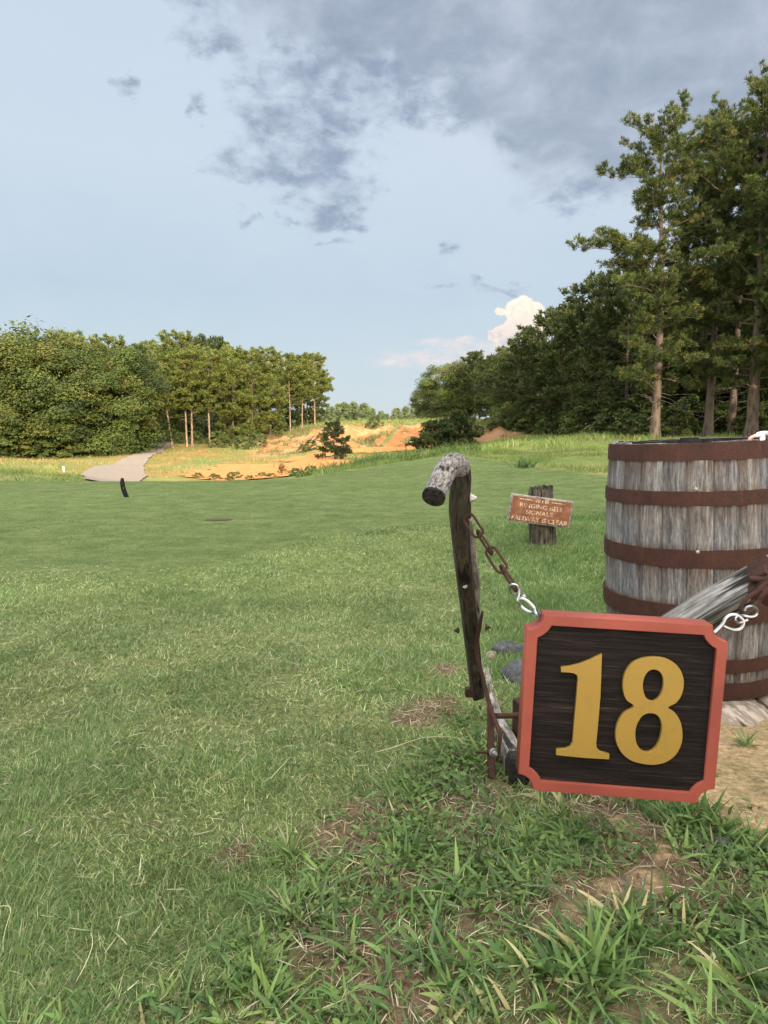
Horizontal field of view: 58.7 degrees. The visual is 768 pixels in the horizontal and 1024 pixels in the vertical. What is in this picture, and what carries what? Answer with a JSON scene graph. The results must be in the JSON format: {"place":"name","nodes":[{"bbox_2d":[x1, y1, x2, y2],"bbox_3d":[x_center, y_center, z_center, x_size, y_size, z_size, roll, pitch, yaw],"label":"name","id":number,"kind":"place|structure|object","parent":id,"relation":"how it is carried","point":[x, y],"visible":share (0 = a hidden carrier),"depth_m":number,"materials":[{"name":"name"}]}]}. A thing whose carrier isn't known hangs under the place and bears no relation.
{"place":"outdoors","nodes":[
{"label":"outdoors","id":0,"kind":"place"},
{"bbox_2d":[81,438,173,480],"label":"path","id":1,"kind":"structure","parent":0,"point":[130,468],"depth_m":37.20,"materials":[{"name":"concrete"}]},
{"bbox_2d":[0,461,363,480],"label":"meadow grass","id":2,"kind":"structure","parent":0,"point":[11,471],"depth_m":22.58,"materials":[{"name":"plant"}]},
{"bbox_2d":[0,511,605,591],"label":"turf grass","id":3,"kind":"structure","parent":0,"point":[566,537],"depth_m":5.32,"materials":[{"name":"plant"}]},
{"bbox_2d":[0,582,606,731],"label":"turf grass","id":4,"kind":"structure","parent":0,"point":[562,596],"depth_m":3.13,"materials":[{"name":"plant"}]},
{"bbox_2d":[0,468,606,514],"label":"turf grass","id":5,"kind":"structure","parent":0,"point":[353,494],"depth_m":10.87,"materials":[{"name":"plant"}]},
{"bbox_2d":[0,420,767,1023],"bbox_3d":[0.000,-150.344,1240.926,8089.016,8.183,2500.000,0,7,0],"label":"ground","id":6,"kind":"structure","parent":0,"point":[340,502],"depth_m":2.81,"materials":[{"name":"plant"}]},
{"bbox_2d":[0,342,48,455],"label":"broadleaf tree","id":7,"kind":"object","parent":6,"relation":"on","point":[7,414],"visible":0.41,"depth_m":47.89,"materials":[{"name":"green plant"}]},
{"bbox_2d":[5,430,55,458],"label":"shrub","id":8,"kind":"object","parent":6,"relation":"on","point":[41,440],"visible":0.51,"depth_m":48.51,"materials":[{"name":"green plant"}]},
{"bbox_2d":[0,315,61,408],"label":"broadleaf tree","id":9,"kind":"object","parent":6,"relation":"on","point":[34,332],"visible":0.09,"depth_m":58.05,"materials":[{"name":"green plant"}]},
{"bbox_2d":[0,330,90,456],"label":"broadleaf tree","id":10,"kind":"object","parent":6,"relation":"on","point":[5,342],"visible":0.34,"depth_m":48.81,"materials":[{"name":"green plant"}]},
{"bbox_2d":[0,339,101,454],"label":"broadleaf tree","id":11,"kind":"object","parent":6,"relation":"on","point":[42,420],"visible":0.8,"depth_m":48.75,"materials":[{"name":"green plant"}]},
{"bbox_2d":[3,327,116,451],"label":"broadleaf tree","id":12,"kind":"object","parent":6,"relation":"on","point":[74,344],"visible":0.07,"depth_m":60.68,"materials":[{"name":"green plant"}]},
{"bbox_2d":[22,348,143,452],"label":"broadleaf tree","id":13,"kind":"object","parent":6,"relation":"on","point":[93,382],"visible":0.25,"depth_m":51.43,"materials":[{"name":"green plant"}]},
{"bbox_2d":[66,426,107,456],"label":"shrub","id":14,"kind":"object","parent":6,"relation":"on","point":[78,451],"visible":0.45,"depth_m":51.21,"materials":[{"name":"green plant"}]},
{"bbox_2d":[49,355,157,455],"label":"broadleaf tree","id":15,"kind":"object","parent":6,"relation":"on","point":[116,374],"visible":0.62,"depth_m":51.99,"materials":[{"name":"green plant"}]},
{"bbox_2d":[85,333,153,421],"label":"pine tree","id":16,"kind":"object","parent":6,"relation":"on","point":[116,344],"visible":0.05,"depth_m":65.71,"materials":[{"name":"green plant"}]},
{"bbox_2d":[80,346,172,451],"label":"broadleaf tree","id":17,"kind":"object","parent":6,"relation":"on","point":[133,360],"visible":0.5,"depth_m":55.49,"materials":[{"name":"green plant"}]},
{"bbox_2d":[110,368,178,448],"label":"broadleaf tree","id":18,"kind":"object","parent":6,"relation":"on","point":[166,434],"visible":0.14,"depth_m":60.36,"materials":[{"name":"green plant"}]},
{"bbox_2d":[0,443,307,479],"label":"meadow grass","id":19,"kind":"structure","parent":6,"relation":"on","point":[84,463],"depth_m":46.33,"materials":[{"name":"plant"}]},
{"bbox_2d":[149,329,212,429],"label":"pine tree","id":20,"kind":"object","parent":6,"relation":"on","point":[165,339],"visible":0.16,"depth_m":81.46,"materials":[{"name":"green plant"}]},
{"bbox_2d":[157,345,212,446],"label":"pine tree","id":21,"kind":"object","parent":6,"relation":"on","point":[193,375],"visible":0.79,"depth_m":61.04,"materials":[{"name":"green plant"}]},
{"bbox_2d":[163,351,214,445],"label":"pine tree","id":22,"kind":"object","parent":6,"relation":"on","point":[201,410],"visible":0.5,"depth_m":62.79,"materials":[{"name":"green plant"}]},
{"bbox_2d":[122,946,257,1022],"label":"crabgrass","id":23,"kind":"object","parent":6,"relation":"on","point":[173,1011],"visible":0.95,"depth_m":1.21,"materials":[{"name":"green plant"}]},
{"bbox_2d":[155,341,237,437],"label":"broadleaf tree","id":24,"kind":"object","parent":6,"relation":"on","point":[202,419],"visible":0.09,"depth_m":76.72,"materials":[{"name":"green plant"}]},
{"bbox_2d":[184,333,230,421],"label":"pine tree","id":25,"kind":"object","parent":6,"relation":"on","point":[207,341],"visible":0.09,"depth_m":81.47,"materials":[{"name":"green plant"}]},
{"bbox_2d":[182,349,235,444],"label":"pine tree","id":26,"kind":"object","parent":6,"relation":"on","point":[210,369],"visible":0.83,"depth_m":62.26,"materials":[{"name":"green plant"}]},
{"bbox_2d":[211,358,259,442],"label":"pine tree","id":27,"kind":"object","parent":6,"relation":"on","point":[232,411],"visible":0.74,"depth_m":65.59,"materials":[{"name":"green plant"}]},
{"bbox_2d":[227,347,272,408],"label":"pine tree","id":28,"kind":"object","parent":6,"relation":"on","point":[256,356],"visible":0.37,"depth_m":81.43,"materials":[{"name":"green plant"}]},
{"bbox_2d":[227,363,276,440],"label":"pine tree","id":29,"kind":"object","parent":6,"relation":"on","point":[257,374],"visible":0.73,"depth_m":67.69,"materials":[{"name":"green plant"}]},
{"bbox_2d":[201,914,307,1023],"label":"crabgrass","id":30,"kind":"object","parent":6,"relation":"on","point":[263,977],"visible":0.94,"depth_m":1.22,"materials":[{"name":"green plant"}]},
{"bbox_2d":[178,457,349,480],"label":"sand","id":31,"kind":"structure","parent":6,"relation":"on","point":[223,470],"depth_m":38.90,"materials":[{"name":"sand"}]},
{"bbox_2d":[250,373,289,436],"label":"pine tree","id":32,"kind":"object","parent":6,"relation":"on","point":[279,402],"visible":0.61,"depth_m":70.56,"materials":[{"name":"green plant"}]},
{"bbox_2d":[249,346,294,425],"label":"pine tree","id":33,"kind":"object","parent":6,"relation":"on","point":[273,360],"visible":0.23,"depth_m":83.71,"materials":[{"name":"green plant"}]},
{"bbox_2d":[268,360,312,430],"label":"pine tree","id":34,"kind":"object","parent":6,"relation":"on","point":[288,370],"visible":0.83,"depth_m":77.41,"materials":[{"name":"green plant"}]},
{"bbox_2d":[255,809,332,877],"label":"grass tuft","id":35,"kind":"object","parent":6,"relation":"on","point":[287,849],"visible":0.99,"depth_m":1.60,"materials":[{"name":"plant"}]},
{"bbox_2d":[259,871,330,925],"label":"grass tuft","id":36,"kind":"object","parent":6,"relation":"on","point":[288,901],"visible":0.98,"depth_m":1.42,"materials":[{"name":"plant"}]},
{"bbox_2d":[251,844,344,933],"bbox_3d":[-0.171,0.798,1.451,0.193,0.071,0.262,0,7,0],"label":"crabgrass","id":37,"kind":"object","parent":6,"relation":"on","point":[302,912],"visible":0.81,"depth_m":1.43,"materials":[{"name":"green plant"}]},
{"bbox_2d":[281,359,319,428],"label":"pine tree","id":38,"kind":"object","parent":6,"relation":"on","point":[306,369],"visible":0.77,"depth_m":78.02,"materials":[{"name":"green plant"}]},
{"bbox_2d":[287,356,332,424],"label":"pine tree","id":39,"kind":"object","parent":6,"relation":"on","point":[318,404],"visible":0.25,"depth_m":90.36,"materials":[{"name":"green plant"}]},
{"bbox_2d":[292,352,334,423],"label":"pine tree","id":40,"kind":"object","parent":6,"relation":"on","point":[321,380],"visible":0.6,"depth_m":84.38,"materials":[{"name":"green plant"}]},
{"bbox_2d":[314,418,352,458],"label":"young pine","id":41,"kind":"object","parent":6,"relation":"on","point":[343,450],"visible":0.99,"depth_m":44.51,"materials":[{"name":"green plant"}]},
{"bbox_2d":[294,881,378,967],"bbox_3d":[-0.095,0.807,1.338,0.169,0.081,0.211,-2,7,-13],"label":"crabgrass","id":42,"kind":"object","parent":6,"relation":"on","point":[322,937],"visible":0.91,"depth_m":1.34,"materials":[{"name":"green plant"}]},
{"bbox_2d":[278,446,430,461],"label":"sand","id":43,"kind":"structure","parent":6,"relation":"on","point":[354,450],"depth_m":52.73,"materials":[{"name":"sand"}]},
{"bbox_2d":[0,820,767,1023],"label":"crabgrass","id":44,"kind":"object","parent":6,"relation":"on","point":[549,1007],"visible":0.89,"depth_m":1.25,"materials":[{"name":"green plant"}]},
{"bbox_2d":[0,623,767,1023],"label":"dry straw","id":45,"kind":"object","parent":6,"relation":"on","point":[364,945],"visible":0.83,"depth_m":1.51,"materials":[{"name":"beige plant"}]},
{"bbox_2d":[0,719,767,1023],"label":"crabgrass","id":46,"kind":"object","parent":6,"relation":"on","point":[309,1000],"visible":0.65,"depth_m":1.36,"materials":[{"name":"green plant"}]},
{"bbox_2d":[290,439,484,477],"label":"tall weeds","id":47,"kind":"object","parent":6,"relation":"on","point":[302,472],"visible":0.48,"depth_m":22.05,"materials":[{"name":"green plant"}]},
{"bbox_2d":[8,703,767,1023],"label":"clover","id":48,"kind":"object","parent":6,"relation":"on","point":[375,892],"visible":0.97,"depth_m":1.56,"materials":[{"name":"green plant"}]},
{"bbox_2d":[255,419,539,454],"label":"meadow grass","id":49,"kind":"structure","parent":6,"relation":"on","point":[354,440],"depth_m":63.21,"materials":[{"name":"plant"}]},
{"bbox_2d":[379,820,452,881],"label":"crabgrass","id":50,"kind":"object","parent":6,"relation":"on","point":[416,840],"visible":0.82,"depth_m":1.61,"materials":[{"name":"green plant"}]},
{"bbox_2d":[387,879,481,999],"bbox_3d":[0.099,0.815,1.305,0.187,0.078,0.246,0,7,0],"label":"crabgrass","id":51,"kind":"object","parent":6,"relation":"on","point":[442,960],"visible":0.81,"depth_m":1.29,"materials":[{"name":"green plant"}]},
{"bbox_2d":[404,418,467,451],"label":"young pine","id":52,"kind":"object","parent":6,"relation":"on","point":[447,431],"visible":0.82,"depth_m":46.19,"materials":[{"name":"green plant"}]},
{"bbox_2d":[409,363,471,418],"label":"broadleaf tree","id":53,"kind":"object","parent":6,"relation":"on","point":[429,392],"visible":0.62,"depth_m":101.40,"materials":[{"name":"green plant"}]},
{"bbox_2d":[403,910,515,1023],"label":"crabgrass","id":54,"kind":"object","parent":6,"relation":"on","point":[441,976],"visible":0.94,"depth_m":1.21,"materials":[{"name":"green plant"}]},
{"bbox_2d":[434,360,485,415],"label":"broadleaf tree","id":55,"kind":"object","parent":6,"relation":"on","point":[447,404],"visible":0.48,"depth_m":94.74,"materials":[{"name":"green plant"}]},
{"bbox_2d":[438,409,481,446],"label":"young pine","id":56,"kind":"object","parent":6,"relation":"on","point":[458,418],"visible":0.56,"depth_m":48.05,"materials":[{"name":"green plant"}]},
{"bbox_2d":[432,769,500,821],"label":"crabgrass","id":57,"kind":"object","parent":6,"relation":"on","point":[461,781],"visible":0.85,"depth_m":1.90,"materials":[{"name":"green plant"}]},
{"bbox_2d":[451,350,493,417],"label":"pine tree","id":58,"kind":"object","parent":6,"relation":"on","point":[474,356],"visible":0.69,"depth_m":90.26,"materials":[{"name":"green plant"}]},
{"bbox_2d":[460,807,535,871],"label":"crabgrass","id":59,"kind":"object","parent":6,"relation":"on","point":[496,833],"visible":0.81,"depth_m":1.63,"materials":[{"name":"green plant"}]},
{"bbox_2d":[460,785,546,836],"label":"crabgrass","id":60,"kind":"object","parent":6,"relation":"on","point":[509,807],"visible":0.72,"depth_m":1.76,"materials":[{"name":"green plant"}]},
{"bbox_2d":[472,345,548,427],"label":"broadleaf tree","id":61,"kind":"object","parent":6,"relation":"on","point":[503,363],"visible":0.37,"depth_m":68.16,"materials":[{"name":"green plant"}]},
{"bbox_2d":[501,658,521,686],"bbox_3d":[0.544,0.651,2.721,0.122,0.128,0.165,-3,7,-23],"label":"stone","id":62,"kind":"object","parent":6,"relation":"on","point":[512,670],"visible":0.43,"depth_m":2.69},
{"bbox_2d":[479,848,560,917],"bbox_3d":[0.300,0.794,1.459,0.170,0.077,0.207,2,7,15],"label":"crabgrass","id":63,"kind":"object","parent":6,"relation":"on","point":[546,884],"visible":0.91,"depth_m":1.48,"materials":[{"name":"green plant"}]},
{"bbox_2d":[491,325,559,430],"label":"pine tree","id":64,"kind":"object","parent":6,"relation":"on","point":[502,381],"visible":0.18,"depth_m":62.09,"materials":[{"name":"green plant"}]},
{"bbox_2d":[500,791,571,833],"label":"crabgrass","id":65,"kind":"object","parent":6,"relation":"on","point":[545,814],"visible":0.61,"depth_m":1.76,"materials":[{"name":"green plant"}]},
{"bbox_2d":[470,894,605,1004],"bbox_3d":[0.292,0.805,1.286,0.254,0.090,0.280,-6,9,-41],"label":"crabgrass","id":66,"kind":"object","parent":6,"relation":"on","point":[546,965],"visible":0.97,"depth_m":1.26,"materials":[{"name":"green plant"}]},
{"bbox_2d":[506,305,575,433],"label":"pine tree","id":67,"kind":"object","parent":6,"relation":"on","point":[540,321],"visible":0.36,"depth_m":56.60,"materials":[{"name":"green plant"}]},
{"bbox_2d":[528,484,556,545],"bbox_3d":[1.386,0.067,5.949,0.270,0.609,0.243,0,7,0],"label":"notice post","id":68,"kind":"object","parent":6,"relation":"on","point":[541,534],"visible":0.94,"depth_m":5.86,"materials":[{"name":"grey wood"}]},
{"bbox_2d":[507,493,572,528],"bbox_3d":[1.329,-0.009,5.807,0.532,0.233,0.053,7,7,-1],"label":"notice board","id":69,"kind":"object","parent":68,"relation":"attached to","point":[540,510],"visible":1,"depth_m":5.79,"materials":[{"name":"red paint"}]},
{"bbox_2d":[344,428,761,462],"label":"meadow grass","id":70,"kind":"structure","parent":6,"relation":"on","point":[523,441],"depth_m":30.26,"materials":[{"name":"plant"}]},
{"bbox_2d":[519,301,611,430],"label":"pine tree","id":71,"kind":"object","parent":6,"relation":"on","point":[540,351],"visible":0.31,"depth_m":49.73,"materials":[{"name":"green plant"}]},
{"bbox_2d":[536,796,604,857],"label":"crabgrass","id":72,"kind":"object","parent":6,"relation":"on","point":[563,812],"visible":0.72,"depth_m":1.69,"materials":[{"name":"green plant"}]},
{"bbox_2d":[564,398,613,435],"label":"shrub","id":73,"kind":"object","parent":6,"relation":"on","point":[582,413],"visible":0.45,"depth_m":41.50,"materials":[{"name":"green plant"}]},
{"bbox_2d":[523,889,657,1023],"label":"crabgrass","id":74,"kind":"object","parent":6,"relation":"on","point":[596,940],"visible":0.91,"depth_m":1.26,"materials":[{"name":"green plant"}]},
{"bbox_2d":[542,266,643,413],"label":"pine tree","id":75,"kind":"object","parent":6,"relation":"on","point":[572,319],"visible":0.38,"depth_m":42.72,"materials":[{"name":"green plant"}]},
{"bbox_2d":[422,453,767,785],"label":"antique plough","id":76,"kind":"object","parent":6,"relation":"on","point":[715,604],"visible":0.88,"depth_m":1.94,"materials":[{"name":"grey wood"}]},
{"bbox_2d":[463,513,534,614],"bbox_3d":[0.269,0.121,1.648,0.044,0.216,0.248,-5,8,-34],"label":"hanging chain","id":77,"kind":"object","parent":76,"relation":"hanging from","point":[514,586],"visible":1,"depth_m":1.63,"materials":[{"name":"metal"}]},
{"bbox_2d":[516,608,744,802],"bbox_3d":[0.565,0.435,1.565,0.493,0.432,0.056,3,5,4],"label":"number sign","id":78,"kind":"object","parent":77,"relation":"hanging from","point":[621,705],"visible":1,"depth_m":1.55,"materials":[{"name":"black paint"}]},
{"bbox_2d":[734,578,767,623],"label":"hanging chain","id":79,"kind":"object","parent":76,"relation":"hanging from","point":[755,604],"visible":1,"depth_m":1.56,"materials":[{"name":"metal"}]},
{"bbox_2d":[583,407,629,434],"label":"shrub","id":80,"kind":"object","parent":6,"relation":"on","point":[599,421],"visible":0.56,"depth_m":36.26,"materials":[{"name":"green plant"}]},
{"bbox_2d":[567,259,677,412],"bbox_3d":[13.188,-8.732,37.108,6.432,9.837,7.032,-3,8,-27],"label":"pine tree","id":81,"kind":"object","parent":6,"relation":"on","point":[607,317],"visible":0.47,"depth_m":36.92,"materials":[{"name":"green plant"}]},
{"bbox_2d":[554,867,697,987],"bbox_3d":[0.475,0.785,1.354,0.238,0.110,0.242,-4,8,-28],"label":"crabgrass","id":82,"kind":"object","parent":6,"relation":"on","point":[628,903],"visible":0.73,"depth_m":1.36,"materials":[{"name":"green plant"}]},
{"bbox_2d":[613,412,650,435],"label":"shrub","id":83,"kind":"object","parent":6,"relation":"on","point":[620,426],"visible":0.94,"depth_m":33.57,"materials":[{"name":"green plant"}]},
{"bbox_2d":[612,397,677,434],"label":"shrub","id":84,"kind":"object","parent":6,"relation":"on","point":[643,405],"visible":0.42,"depth_m":35.15,"materials":[{"name":"green plant"}]},
{"bbox_2d":[565,88,739,438],"bbox_3d":[10.117,-8.843,26.154,6.160,13.009,5.005,1,7,8],"label":"pine tree","id":85,"kind":"object","parent":6,"relation":"on","point":[639,166],"visible":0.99,"depth_m":25.39,"materials":[{"name":"green plant"}]},
{"bbox_2d":[648,404,703,436],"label":"shrub","id":86,"kind":"object","parent":6,"relation":"on","point":[683,431],"visible":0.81,"depth_m":30.44,"materials":[{"name":"green plant"}]},
{"bbox_2d":[624,264,739,425],"bbox_3d":[15.724,-8.186,35.684,7.102,9.097,6.932,-1,7,-9],"label":"pine tree","id":87,"kind":"object","parent":6,"relation":"on","point":[700,393],"visible":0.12,"depth_m":33.95,"materials":[{"name":"green plant"}]},
{"bbox_2d":[638,785,728,827],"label":"crabgrass","id":88,"kind":"object","parent":6,"relation":"on","point":[691,807],"visible":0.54,"depth_m":1.77,"materials":[{"name":"green plant"}]},
{"bbox_2d":[633,799,736,860],"bbox_3d":[0.733,0.770,1.675,0.228,0.071,0.230,2,7,18],"label":"crabgrass","id":89,"kind":"object","parent":6,"relation":"on","point":[674,824],"visible":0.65,"depth_m":1.69,"materials":[{"name":"green plant"}]},
{"bbox_2d":[647,394,728,435],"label":"shrub","id":90,"kind":"object","parent":6,"relation":"on","point":[690,403],"visible":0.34,"depth_m":32.12,"materials":[{"name":"green plant"}]},
{"bbox_2d":[631,862,754,951],"bbox_3d":[0.612,0.795,1.382,0.269,0.092,0.151,5,8,34],"label":"crabgrass","id":91,"kind":"object","parent":6,"relation":"on","point":[668,898],"visible":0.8,"depth_m":1.38,"materials":[{"name":"green plant"}]},
{"bbox_2d":[630,90,767,436],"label":"pine tree","id":92,"kind":"object","parent":6,"relation":"on","point":[715,324],"visible":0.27,"depth_m":27.02,"materials":[{"name":"green plant"}]},
{"bbox_2d":[670,786,766,839],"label":"crabgrass","id":93,"kind":"object","parent":6,"relation":"on","point":[705,805],"visible":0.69,"depth_m":1.72,"materials":[{"name":"green plant"}]},
{"bbox_2d":[671,59,767,436],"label":"pine tree","id":94,"kind":"object","parent":6,"relation":"on","point":[736,163],"visible":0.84,"depth_m":24.66,"materials":[{"name":"green plant"}]},
{"bbox_2d":[684,889,767,996],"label":"crabgrass","id":95,"kind":"object","parent":6,"relation":"on","point":[760,975],"visible":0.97,"depth_m":1.25,"materials":[{"name":"green plant"}]},
{"bbox_2d":[693,154,767,435],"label":"pine tree","id":96,"kind":"object","parent":6,"relation":"on","point":[732,408],"visible":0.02,"depth_m":30.55,"materials":[{"name":"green plant"}]},
{"bbox_2d":[698,234,767,422],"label":"pine tree","id":97,"kind":"object","parent":6,"relation":"on","point":[761,399],"visible":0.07,"depth_m":33.12,"materials":[{"name":"green plant"}]},
{"bbox_2d":[698,810,767,865],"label":"crabgrass","id":98,"kind":"object","parent":6,"relation":"on","point":[747,842],"visible":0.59,"depth_m":1.64,"materials":[{"name":"green plant"}]},
{"bbox_2d":[721,695,767,726],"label":"wooden slab","id":99,"kind":"structure","parent":6,"relation":"on","point":[753,712],"depth_m":2.37,"materials":[{"name":"grey wood"}]},
{"bbox_2d":[603,437,767,700],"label":"oak barrel","id":100,"kind":"object","parent":99,"relation":"on","point":[686,518],"visible":0.81,"depth_m":2.42,"materials":[{"name":"wood"}]},
{"bbox_2d":[729,400,767,433],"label":"shrub","id":101,"kind":"object","parent":6,"relation":"on","point":[763,416],"visible":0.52,"depth_m":29.72,"materials":[{"name":"green plant"}]},
{"bbox_2d":[743,128,767,384],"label":"pine tree","id":102,"kind":"object","parent":6,"relation":"on","point":[762,355],"visible":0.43,"depth_m":24.49,"materials":[{"name":"green plant"}]},
{"bbox_2d":[0,719,767,1023],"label":"turf grass","id":103,"kind":"structure","parent":0,"point":[56,780],"depth_m":1.60,"materials":[{"name":"plant"}]},
{"bbox_2d":[0,0,767,423],"label":"sky","id":104,"kind":"structure","parent":0,"point":[385,190],"materials":[{"name":"blue"}]},
{"bbox_2d":[276,416,493,437],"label":"meadow grass","id":105,"kind":"structure","parent":0,"point":[365,421],"depth_m":77.69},
{"bbox_2d":[321,436,729,474],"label":"meadow grass","id":106,"kind":"structure","parent":0,"point":[543,457],"depth_m":19.37,"materials":[{"name":"plant"}]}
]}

